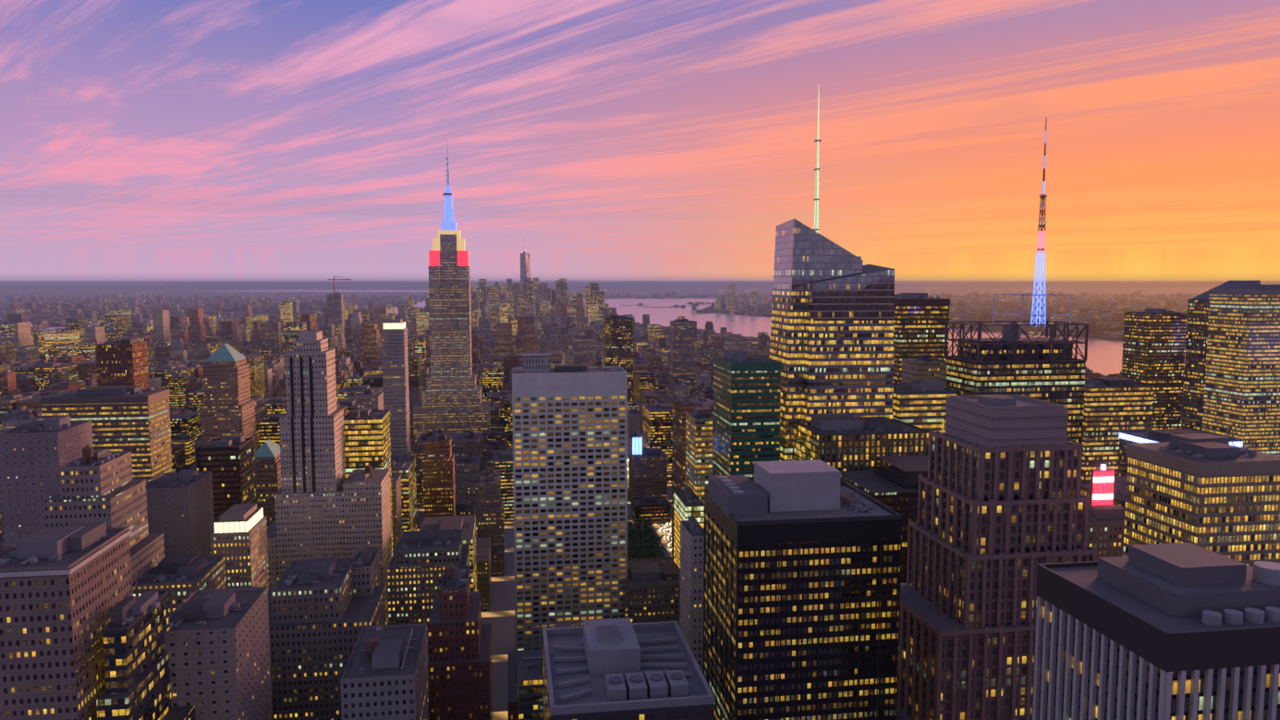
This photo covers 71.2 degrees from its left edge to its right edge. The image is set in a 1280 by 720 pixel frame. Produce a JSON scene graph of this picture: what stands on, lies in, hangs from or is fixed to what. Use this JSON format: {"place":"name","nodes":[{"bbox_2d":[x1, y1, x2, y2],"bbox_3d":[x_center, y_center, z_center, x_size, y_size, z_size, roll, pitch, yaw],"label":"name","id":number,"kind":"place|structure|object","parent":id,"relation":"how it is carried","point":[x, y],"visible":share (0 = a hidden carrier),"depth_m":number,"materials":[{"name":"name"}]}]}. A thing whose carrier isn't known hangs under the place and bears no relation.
{"place":"outdoors","nodes":[
{"label":"outdoors","id":0,"kind":"place"},
{"bbox_2d":[0,281,1213,375],"bbox_3d":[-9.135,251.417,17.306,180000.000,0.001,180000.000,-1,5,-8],"label":"water","id":1,"kind":"structure","parent":0,"point":[1104,357],"depth_m":13923.48,"materials":[{"name":"grey liquid"}]},
{"bbox_2d":[380,355,671,719],"bbox_3d":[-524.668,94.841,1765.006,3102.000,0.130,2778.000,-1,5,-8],"label":"streets and pavements","id":2,"kind":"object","parent":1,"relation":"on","point":[499,615],"visible":0.02,"depth_m":683.50,"materials":[{"name":"grey asphalt"}]},
{"bbox_2d":[0,277,1198,719],"bbox_3d":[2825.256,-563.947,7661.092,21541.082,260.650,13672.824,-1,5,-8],"label":"city blocks","id":3,"kind":"structure","parent":1,"relation":"on","point":[35,366],"depth_m":2372.28,"materials":[{"name":"grey concrete"}]},
{"bbox_2d":[0,94,1279,719],"bbox_3d":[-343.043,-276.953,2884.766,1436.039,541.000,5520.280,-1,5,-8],"label":"buildings","id":4,"kind":"structure","parent":1,"relation":"on","point":[885,506],"depth_m":412.13,"materials":[{"name":"grey concrete"}]},
{"bbox_2d":[627,518,665,559],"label":"park trees","id":5,"kind":"object","parent":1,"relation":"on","point":[643,542],"visible":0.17,"depth_m":834.20,"materials":[{"name":"green plant"}]},
{"bbox_2d":[627,458,671,551],"bbox_3d":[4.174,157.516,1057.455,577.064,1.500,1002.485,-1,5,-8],"label":"cars on avenue","id":6,"kind":"object","parent":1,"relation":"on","point":[668,532],"depth_m":900.38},
{"bbox_2d":[0,281,1279,289],"bbox_3d":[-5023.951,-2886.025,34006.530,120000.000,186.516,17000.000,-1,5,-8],"label":"horizon hills","id":7,"kind":"structure","parent":0,"point":[360,286],"depth_m":32709.07,"materials":[{"name":"blue"}]},
{"bbox_2d":[0,0,1279,282],"label":"sky","id":8,"kind":"structure","parent":0,"point":[141,140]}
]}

